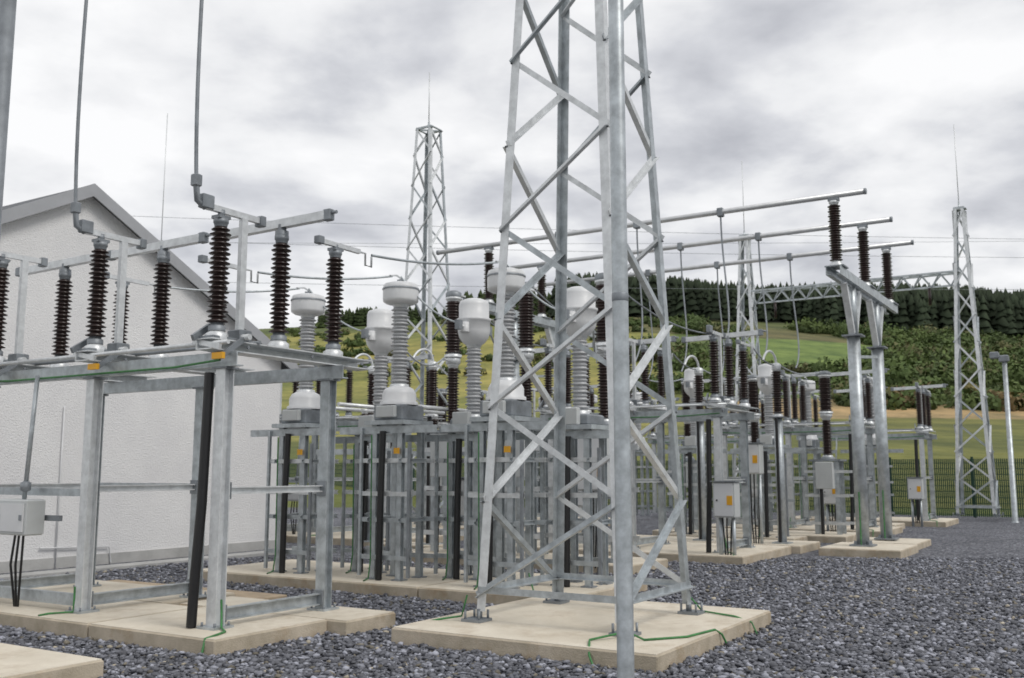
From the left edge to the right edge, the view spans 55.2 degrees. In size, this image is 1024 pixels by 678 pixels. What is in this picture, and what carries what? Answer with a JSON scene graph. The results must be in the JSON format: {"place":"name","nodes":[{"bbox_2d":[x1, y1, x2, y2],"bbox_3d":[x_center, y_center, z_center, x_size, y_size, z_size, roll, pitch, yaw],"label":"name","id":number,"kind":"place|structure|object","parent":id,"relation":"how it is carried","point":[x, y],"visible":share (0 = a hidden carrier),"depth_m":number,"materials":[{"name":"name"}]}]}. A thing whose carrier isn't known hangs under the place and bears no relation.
{"place":"outdoors","nodes":[
{"label":"outdoors","id":0,"kind":"place"},
{"bbox_2d":[413,348,442,544],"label":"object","id":1,"kind":"structure","parent":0,"point":[432,385],"depth_m":19.93,"materials":[{"name":"metal"}]},
{"bbox_2d":[0,507,1023,677],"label":"gravel yard","id":2,"kind":"structure","parent":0,"point":[982,537],"depth_m":21.39,"materials":[{"name":"grey gravel"}]},
{"bbox_2d":[0,0,16,235],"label":"lighting column","id":3,"kind":"structure","parent":2,"relation":"on","point":[7,18],"depth_m":7.35,"materials":[{"name":"metal"}]},
{"bbox_2d":[0,643,103,677],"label":"concrete plinth","id":4,"kind":"structure","parent":2,"relation":"on","point":[16,661],"depth_m":7.51,"materials":[{"name":"beige concrete"}]},
{"bbox_2d":[0,597,186,637],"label":"concrete plinth","id":5,"kind":"structure","parent":2,"relation":"on","point":[25,613],"depth_m":10.08,"materials":[{"name":"beige concrete"}]},
{"bbox_2d":[0,193,372,652],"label":"disconnector switch","id":6,"kind":"object","parent":5,"relation":"on","point":[118,365],"visible":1,"depth_m":10.45,"materials":[{"name":"metal"}]},
{"bbox_2d":[31,580,234,604],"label":"concrete plinth","id":7,"kind":"structure","parent":2,"relation":"on","point":[113,586],"depth_m":12.13,"materials":[{"name":"beige concrete"}]},
{"bbox_2d":[0,197,280,561],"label":"walls","id":8,"kind":"structure","parent":2,"relation":"on","point":[148,437],"depth_m":17.57,"materials":[{"name":"white paint"}]},
{"bbox_2d":[39,406,110,568],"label":"pipes","id":9,"kind":"object","parent":8,"relation":"attached to","point":[55,547],"visible":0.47,"depth_m":16.48,"materials":[{"name":"grey metal"}]},
{"bbox_2d":[0,540,274,573],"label":"base band","id":10,"kind":"object","parent":8,"relation":"on","point":[65,562],"visible":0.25,"depth_m":17.50,"materials":[{"name":"grey concrete"}]},
{"bbox_2d":[2,189,288,368],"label":"roof","id":11,"kind":"structure","parent":8,"relation":"on","point":[283,366],"depth_m":17.89,"materials":[{"name":"metal"}]},
{"bbox_2d":[1,183,297,369],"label":"verge and gutter","id":12,"kind":"object","parent":8,"relation":"on","point":[110,204],"visible":0.47,"depth_m":17.60,"materials":[{"name":"grey paint"}]},
{"bbox_2d":[0,546,313,578],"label":"concrete kerb","id":13,"kind":"structure","parent":2,"relation":"on","point":[118,566],"depth_m":16.35,"materials":[{"name":"beige concrete"}]},
{"bbox_2d":[161,113,167,240],"bbox_3d":[-11.456,-0.935,31.690,1.412,13.246,1.412,-5,-9,31],"label":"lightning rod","id":14,"kind":"object","parent":2,"relation":"on","point":[164,177],"depth_m":32.27,"materials":[{"name":"metal"}]},
{"bbox_2d":[108,580,286,599],"bbox_3d":[-4.311,3.297,12.766,3.290,0.090,0.500,-5,-9,31],"label":"cable trench cover","id":15,"kind":"object","parent":2,"relation":"on","point":[256,595],"visible":0.16,"depth_m":12.24,"materials":[{"name":"beige concrete"}]},
{"bbox_2d":[88,607,326,655],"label":"concrete plinth","id":16,"kind":"structure","parent":2,"relation":"on","point":[170,631],"depth_m":9.15,"materials":[{"name":"beige concrete"}]},
{"bbox_2d":[180,596,394,635],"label":"concrete plinth","id":17,"kind":"structure","parent":2,"relation":"on","point":[341,621],"depth_m":10.01,"materials":[{"name":"beige concrete"}]},
{"bbox_2d":[203,559,472,598],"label":"concrete plinth","id":18,"kind":"structure","parent":2,"relation":"on","point":[254,573],"depth_m":13.63,"materials":[{"name":"beige concrete"}]},
{"bbox_2d":[250,287,338,573],"bbox_3d":[-3.158,1.300,14.539,1.700,4.220,0.914,-5,-9,31],"label":"voltage transformer","id":19,"kind":"object","parent":18,"relation":"on","point":[300,415],"visible":0.76,"depth_m":14.38,"materials":[{"name":"metal"}]},
{"bbox_2d":[335,308,413,572],"bbox_3d":[-2.070,1.475,14.670,1.638,3.908,0.941,-2,-8,14],"label":"current transformer","id":20,"kind":"object","parent":18,"relation":"on","point":[376,333],"visible":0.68,"depth_m":14.55,"materials":[{"name":"metal"}]},
{"bbox_2d":[340,275,438,580],"bbox_3d":[-1.645,1.174,13.610,1.700,4.220,0.914,-5,-9,31],"label":"voltage transformer","id":21,"kind":"object","parent":18,"relation":"on","point":[398,412],"visible":1,"depth_m":13.52,"materials":[{"name":"metal"}]},
{"bbox_2d":[315,402,473,565],"bbox_3d":[-2.171,2.643,17.975,2.200,2.783,3.100,-5,-9,31],"label":"level busbar","id":22,"kind":"object","parent":18,"relation":"on","point":[357,408],"visible":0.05,"depth_m":17.58,"materials":[{"name":"metal"}]},
{"bbox_2d":[414,298,506,579],"bbox_3d":[-0.625,1.355,13.782,1.638,3.908,0.941,-2,-8,14],"label":"current transformer","id":23,"kind":"object","parent":18,"relation":"on","point":[472,325],"visible":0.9,"depth_m":13.67,"materials":[{"name":"metal"}]},
{"bbox_2d":[286,531,463,545],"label":"concrete plinth","id":24,"kind":"structure","parent":2,"relation":"on","point":[291,537],"depth_m":22.22,"materials":[{"name":"beige concrete"}]},
{"bbox_2d":[279,354,444,538],"bbox_3d":[-3.917,2.632,23.464,5.140,4.242,2.662,-5,-9,31],"label":"disconnector switch","id":25,"kind":"object","parent":24,"relation":"on","point":[348,419],"visible":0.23,"depth_m":23.00,"materials":[{"name":"metal"}]},
{"bbox_2d":[368,542,442,548],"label":"concrete plinth","id":26,"kind":"structure","parent":2,"relation":"on","point":[425,546],"depth_m":19.40,"materials":[{"name":"beige concrete"}]},
{"bbox_2d":[355,353,374,541],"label":"post insulator column","id":27,"kind":"structure","parent":26,"relation":"on","point":[368,469],"depth_m":20.58,"materials":[{"name":"metal"}]},
{"bbox_2d":[461,477,472,570],"bbox_3d":[-0.479,2.811,14.578,0.660,1.500,0.360,-5,-9,31],"label":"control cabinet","id":28,"kind":"object","parent":2,"relation":"on","point":[462,497],"visible":0.01,"depth_m":14.61,"materials":[{"name":"metal"}]},
{"bbox_2d":[412,522,524,528],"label":"concrete plinth","id":29,"kind":"structure","parent":2,"relation":"on","point":[440,525],"depth_m":26.52,"materials":[{"name":"beige concrete"}]},
{"bbox_2d":[391,72,463,524],"bbox_3d":[-2.377,-1.319,27.367,1.663,12.846,1.663,-5,-9,31],"label":"lattice mast","id":30,"kind":"object","parent":29,"relation":"on","point":[428,188],"visible":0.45,"depth_m":27.62,"materials":[{"name":"metal"}]},
{"bbox_2d":[437,388,447,525],"bbox_3d":[-1.962,3.244,27.042,1.000,3.776,0.770,-5,-9,31],"label":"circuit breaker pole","id":31,"kind":"object","parent":29,"relation":"on","point":[441,402],"visible":0.25,"depth_m":27.14,"materials":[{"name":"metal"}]},
{"bbox_2d":[0,556,1023,677],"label":"gravel stones","id":32,"kind":"object","parent":2,"relation":"on","point":[916,657],"visible":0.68,"depth_m":9.41,"materials":[{"name":"grey gravel"}]},
{"bbox_2d":[419,572,646,604],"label":"concrete plinth","id":33,"kind":"structure","parent":2,"relation":"on","point":[459,590],"depth_m":12.22,"materials":[{"name":"beige concrete"}]},
{"bbox_2d":[441,261,553,589],"bbox_3d":[-0.141,1.049,12.685,1.700,4.220,0.914,-5,-9,31],"label":"voltage transformer","id":34,"kind":"object","parent":33,"relation":"on","point":[515,405],"visible":0.62,"depth_m":12.63,"materials":[{"name":"metal"}]},
{"bbox_2d":[516,286,612,587],"bbox_3d":[0.820,1.234,12.895,1.638,3.908,0.941,-2,-8,14],"label":"current transformer","id":35,"kind":"object","parent":33,"relation":"on","point":[584,424],"visible":0.77,"depth_m":12.75,"materials":[{"name":"metal"}]},
{"bbox_2d":[412,547,667,573],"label":"concrete plinth","id":36,"kind":"structure","parent":2,"relation":"on","point":[638,562],"depth_m":16.45,"materials":[{"name":"beige concrete"}]},
{"bbox_2d":[424,290,473,551],"bbox_3d":[-1.124,1.476,18.209,1.000,4.841,0.770,-5,-9,31],"label":"circuit breaker pole","id":37,"kind":"object","parent":36,"relation":"on","point":[452,357],"visible":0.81,"depth_m":18.23,"materials":[{"name":"metal"}]},
{"bbox_2d":[505,282,553,553],"bbox_3d":[0.236,1.363,17.373,1.000,4.841,0.770,-5,-9,31],"label":"circuit breaker pole","id":38,"kind":"object","parent":36,"relation":"on","point":[526,310],"visible":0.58,"depth_m":17.39,"materials":[{"name":"metal"}]},
{"bbox_2d":[578,273,639,557],"bbox_3d":[1.553,1.253,16.564,1.000,4.841,0.770,-5,-9,31],"label":"circuit breaker pole","id":39,"kind":"object","parent":36,"relation":"on","point":[600,340],"visible":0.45,"depth_m":16.60,"materials":[{"name":"ceramic"}]},
{"bbox_2d":[70,0,820,381],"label":"flexible conductor","id":40,"kind":"object","parent":39,"relation":"attached to","point":[76,204],"visible":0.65,"depth_m":10.52,"materials":[{"name":"metal"}]},
{"bbox_2d":[537,397,552,512],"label":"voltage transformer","id":41,"kind":"object","parent":2,"relation":"on","point":[538,483],"visible":0.02,"depth_m":34.70,"materials":[{"name":"metal"}]},
{"bbox_2d":[391,597,770,673],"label":"concrete plinth","id":42,"kind":"structure","parent":2,"relation":"on","point":[531,627],"depth_m":9.06,"materials":[{"name":"beige concrete"}]},
{"bbox_2d":[461,0,705,636],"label":"lattice mast","id":43,"kind":"object","parent":42,"relation":"on","point":[557,261],"visible":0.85,"depth_m":10.23,"materials":[{"name":"metal"}]},
{"bbox_2d":[524,540,649,554],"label":"concrete plinth","id":44,"kind":"structure","parent":2,"relation":"on","point":[580,547],"depth_m":18.86,"materials":[{"name":"beige concrete"}]},
{"bbox_2d":[578,438,610,573],"bbox_3d":[1.247,2.557,15.314,0.700,2.200,0.360,-5,-9,31],"label":"control cabinet","id":45,"kind":"object","parent":2,"relation":"on","point":[595,444],"visible":0.17,"depth_m":15.22,"materials":[{"name":"metal"}]},
{"bbox_2d":[432,573,757,663],"bbox_3d":[0.573,2.701,9.735,3.081,0.448,2.461,-7,-10,40],"label":"earth cable","id":46,"kind":"object","parent":2,"relation":"on","point":[650,639],"visible":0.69,"depth_m":8.84,"materials":[{"name":"green plastic"}]},
{"bbox_2d":[608,0,634,677],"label":"lighting column","id":47,"kind":"structure","parent":2,"relation":"on","point":[623,525],"depth_m":7.46,"materials":[{"name":"metal"}]},
{"bbox_2d":[289,457,1023,517],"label":"fence","id":48,"kind":"object","parent":2,"relation":"on","point":[339,468],"visible":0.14,"depth_m":35.05,"materials":[{"name":"green metal"}]},
{"bbox_2d":[608,541,790,564],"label":"concrete plinth","id":49,"kind":"structure","parent":2,"relation":"on","point":[696,552],"depth_m":17.84,"materials":[{"name":"beige concrete"}]},
{"bbox_2d":[535,325,765,555],"bbox_3d":[2.637,2.102,19.553,5.140,4.242,2.662,-5,-9,31],"label":"disconnector switch","id":50,"kind":"object","parent":49,"relation":"on","point":[717,414],"visible":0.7,"depth_m":18.92,"materials":[{"name":"metal"}]},
{"bbox_2d":[645,394,773,514],"bbox_3d":[6.918,4.161,34.763,5.140,4.242,2.662,-5,-9,31],"label":"disconnector switch","id":51,"kind":"object","parent":2,"relation":"on","point":[652,438],"visible":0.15,"depth_m":34.76,"materials":[{"name":"metal"}]},
{"bbox_2d":[710,481,741,554],"bbox_3d":[3.789,3.213,17.256,0.460,1.420,0.360,-5,-9,31],"label":"control cabinet","id":52,"kind":"object","parent":2,"relation":"on","point":[726,499],"visible":0.86,"depth_m":17.18,"materials":[{"name":"metal"}]},
{"bbox_2d":[636,535,820,553],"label":"concrete plinth","id":53,"kind":"structure","parent":2,"relation":"on","point":[799,547],"depth_m":20.17,"materials":[{"name":"beige concrete"}]},
{"bbox_2d":[684,355,712,540],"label":"post insulator column","id":54,"kind":"structure","parent":53,"relation":"on","point":[700,448],"depth_m":20.95,"materials":[{"name":"metal"}]},
{"bbox_2d":[762,350,792,543],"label":"post insulator column","id":55,"kind":"structure","parent":53,"relation":"on","point":[778,416],"depth_m":20.07,"materials":[{"name":"metal"}]},
{"bbox_2d":[669,532,807,540],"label":"concrete plinth","id":56,"kind":"structure","parent":2,"relation":"on","point":[792,537],"depth_m":22.05,"materials":[{"name":"beige concrete"}]},
{"bbox_2d":[665,368,725,534],"bbox_3d":[4.265,2.629,23.196,1.638,3.908,0.941,-2,-8,14],"label":"current transformer","id":57,"kind":"object","parent":56,"relation":"on","point":[688,447],"visible":0.45,"depth_m":23.03,"materials":[{"name":"metal"}]},
{"bbox_2d":[730,364,804,537],"bbox_3d":[5.794,2.501,22.256,1.638,3.908,0.941,-2,-8,14],"label":"current transformer","id":58,"kind":"object","parent":56,"relation":"on","point":[764,381],"visible":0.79,"depth_m":22.10,"materials":[{"name":"metal"}]},
{"bbox_2d":[652,527,855,542],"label":"concrete plinth","id":59,"kind":"structure","parent":2,"relation":"on","point":[830,537],"depth_m":22.73,"materials":[{"name":"beige concrete"}]},
{"bbox_2d":[667,378,705,529],"bbox_3d":[4.501,2.924,25.061,1.000,3.872,0.770,-5,-9,31],"label":"circuit breaker pole","id":60,"kind":"object","parent":59,"relation":"on","point":[686,399],"visible":0.34,"depth_m":24.76,"materials":[{"name":"metal"}]},
{"bbox_2d":[733,374,776,531],"bbox_3d":[5.988,2.800,24.147,1.000,3.872,0.770,-5,-9,31],"label":"circuit breaker pole","id":61,"kind":"object","parent":59,"relation":"on","point":[753,394],"visible":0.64,"depth_m":24.16,"materials":[{"name":"ceramic"}]},
{"bbox_2d":[804,371,854,534],"bbox_3d":[7.475,2.676,23.233,1.000,3.872,0.770,-5,-9,31],"label":"circuit breaker pole","id":62,"kind":"object","parent":59,"relation":"on","point":[828,475],"visible":0.99,"depth_m":23.03,"materials":[{"name":"metal"}]},
{"bbox_2d":[734,168,776,510],"bbox_3d":[8.951,-0.286,37.238,1.413,13.446,1.413,-5,-9,31],"label":"lattice mast","id":63,"kind":"object","parent":2,"relation":"on","point":[741,318],"visible":0.38,"depth_m":37.25,"materials":[{"name":"metal"}]},
{"bbox_2d":[748,442,764,543],"bbox_3d":[4.961,3.210,20.026,0.400,2.170,0.360,-5,-9,31],"label":"control cabinet","id":64,"kind":"object","parent":2,"relation":"on","point":[756,461],"visible":0.61,"depth_m":19.96,"materials":[{"name":"metal"}]},
{"bbox_2d":[712,523,902,536],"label":"concrete plinth","id":65,"kind":"structure","parent":2,"relation":"on","point":[895,530],"depth_m":25.33,"materials":[{"name":"beige concrete"}]},
{"bbox_2d":[703,368,888,530],"bbox_3d":[7.636,3.044,26.509,5.140,4.242,2.662,-5,-9,31],"label":"disconnector switch","id":66,"kind":"object","parent":65,"relation":"on","point":[794,426],"visible":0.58,"depth_m":26.04,"materials":[{"name":"metal"}]},
{"bbox_2d":[823,489,836,531],"bbox_3d":[7.914,4.156,24.225,0.460,1.420,0.360,-5,-9,31],"label":"control cabinet","id":67,"kind":"object","parent":2,"relation":"on","point":[829,500],"visible":0.42,"depth_m":24.17,"materials":[{"name":"metal"}]},
{"bbox_2d":[810,521,904,528],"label":"concrete plinth","id":68,"kind":"structure","parent":2,"relation":"on","point":[897,524],"depth_m":27.55,"materials":[{"name":"beige concrete"}]},
{"bbox_2d":[728,384,774,518],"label":"voltage transformer","id":69,"kind":"object","parent":68,"relation":"on","point":[749,440],"visible":0.03,"depth_m":29.48,"materials":[{"name":"metal"}]},
{"bbox_2d":[785,377,836,519],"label":"voltage transformer","id":70,"kind":"object","parent":68,"relation":"on","point":[814,448],"visible":0.45,"depth_m":28.53,"materials":[{"name":"metal"}]},
{"bbox_2d":[840,374,903,520],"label":"voltage transformer","id":71,"kind":"object","parent":68,"relation":"on","point":[874,441],"visible":0.16,"depth_m":27.78,"materials":[{"name":"metal"}]},
{"bbox_2d":[819,542,917,558],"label":"concrete plinth","id":72,"kind":"structure","parent":2,"relation":"on","point":[879,550],"depth_m":18.61,"materials":[{"name":"beige concrete"}]},
{"bbox_2d":[825,197,899,546],"bbox_3d":[7.609,0.885,20.821,0.440,6.769,5.600,-5,-9,31],"label":"busbar support gantry","id":73,"kind":"object","parent":72,"relation":"on","point":[855,289],"visible":1,"depth_m":19.99,"materials":[{"name":"metal"}]},
{"bbox_2d":[436,188,866,362],"bbox_3d":[2.306,-1.025,21.018,10.190,3.191,0.833,-5,-9,31],"label":"tubular busbar","id":74,"kind":"object","parent":73,"relation":"attached to","point":[720,212],"visible":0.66,"depth_m":20.45,"materials":[{"name":"metal"}]},
{"bbox_2d":[796,515,958,526],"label":"concrete plinth","id":75,"kind":"structure","parent":2,"relation":"on","point":[941,522],"depth_m":29.23,"materials":[{"name":"beige concrete"}]},
{"bbox_2d":[781,382,947,521],"bbox_3d":[11.150,3.651,30.997,5.140,4.242,2.662,-5,-9,31],"label":"disconnector switch","id":76,"kind":"object","parent":75,"relation":"on","point":[923,429],"visible":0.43,"depth_m":30.13,"materials":[{"name":"metal"}]},
{"bbox_2d":[853,537,930,549],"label":"concrete plinth","id":77,"kind":"structure","parent":2,"relation":"on","point":[922,543],"depth_m":20.74,"materials":[{"name":"beige concrete"}]},
{"bbox_2d":[906,477,924,526],"bbox_3d":[11.767,4.735,28.503,0.460,1.420,0.360,-5,-9,31],"label":"control cabinet","id":78,"kind":"object","parent":2,"relation":"on","point":[915,485],"visible":1,"depth_m":28.43,"materials":[{"name":"metal"}]},
{"bbox_2d":[952,124,1003,516],"bbox_3d":[15.410,-0.823,33.269,1.413,13.446,1.413,-5,-9,31],"label":"lattice mast","id":79,"kind":"object","parent":2,"relation":"on","point":[959,443],"visible":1,"depth_m":32.99,"materials":[{"name":"metal"}]},
{"bbox_2d":[747,270,960,317],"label":"portal beam","id":80,"kind":"structure","parent":79,"relation":"attached to","point":[900,278],"depth_m":35.57,"materials":[{"name":"metal"}]},
{"bbox_2d":[989,352,1019,522],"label":"lighting column","id":81,"kind":"structure","parent":2,"relation":"on","point":[1004,359],"depth_m":31.39,"materials":[{"name":"metal"}]},
{"bbox_3d":[0.672,4.903,24.499,1.300,0.253,4.000,-5,-9,31],"label":"concrete plinth","id":82,"kind":"object","parent":2,"relation":"on","visible":0},
{"bbox_2d":[484,246,595,531],"bbox_3d":[0.768,1.454,25.025,0.440,6.769,5.600,-5,-9,31],"label":"busbar support gantry","id":83,"kind":"object","parent":82,"relation":"on","point":[542,319],"visible":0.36,"depth_m":24.86,"materials":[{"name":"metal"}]},
{"bbox_2d":[493,216,892,371],"bbox_3d":[3.623,-0.740,23.123,10.190,3.191,0.833,-5,-9,31],"label":"tubular busbar","id":84,"kind":"object","parent":83,"relation":"attached to","point":[757,236],"visible":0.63,"depth_m":22.59,"materials":[{"name":"metal"}]},
{"bbox_2d":[545,240,913,378],"bbox_3d":[4.941,-0.455,25.229,10.190,3.191,0.833,-5,-9,31],"label":"tubular busbar","id":85,"kind":"object","parent":83,"relation":"attached to","point":[789,257],"visible":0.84,"depth_m":24.93,"materials":[{"name":"metal"}]},
{"bbox_2d":[3,0,1023,328],"label":"sky","id":86,"kind":"structure","parent":0,"point":[306,106],"materials":[{"name":"grey"}]},
{"bbox_2d":[259,313,1023,507],"bbox_3d":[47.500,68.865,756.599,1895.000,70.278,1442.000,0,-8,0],"label":"hill","id":87,"kind":"structure","parent":0,"point":[782,344],"depth_m":130.11,"materials":[{"name":"green plant"}]},
{"bbox_2d":[138,216,1023,289],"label":"overhead line","id":88,"kind":"object","parent":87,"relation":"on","point":[650,243],"visible":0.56,"depth_m":69.10,"materials":[{"name":"metal"}]},
{"bbox_2d":[285,311,1023,411],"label":"hillside shrubs","id":89,"kind":"object","parent":87,"relation":"on","point":[922,356],"visible":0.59,"depth_m":202.31,"materials":[{"name":"green plant"}]},
{"bbox_2d":[317,272,1023,336],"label":"conifer forest","id":90,"kind":"object","parent":87,"relation":"on","point":[1000,311],"visible":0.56,"depth_m":330.44,"materials":[{"name":"green plant"}]},
{"bbox_2d":[640,508,1023,516],"bbox_3d":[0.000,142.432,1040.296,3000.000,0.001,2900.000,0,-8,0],"label":"ground","id":91,"kind":"structure","parent":0,"point":[942,511],"depth_m":40.35,"materials":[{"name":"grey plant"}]},
{"bbox_3d":[0.978,5.746,30.724,5.000,0.253,3.000,-5,-9,31],"label":"concrete plinth","id":92,"kind":"object","parent":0,"visible":0},
{"bbox_2d":[480,385,608,518],"bbox_3d":[0.943,3.632,30.855,5.140,4.242,2.662,-5,-9,31],"label":"disconnector switch","id":93,"kind":"object","parent":92,"relation":"on","point":[591,389],"visible":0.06,"depth_m":30.36,"materials":[{"name":"metal"}]},
{"bbox_2d":[631,389,656,515],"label":"voltage transformer","id":94,"kind":"object","parent":92,"relation":"on","point":[641,454],"visible":0.27,"depth_m":32.77,"materials":[{"name":"metal"}]}
]}

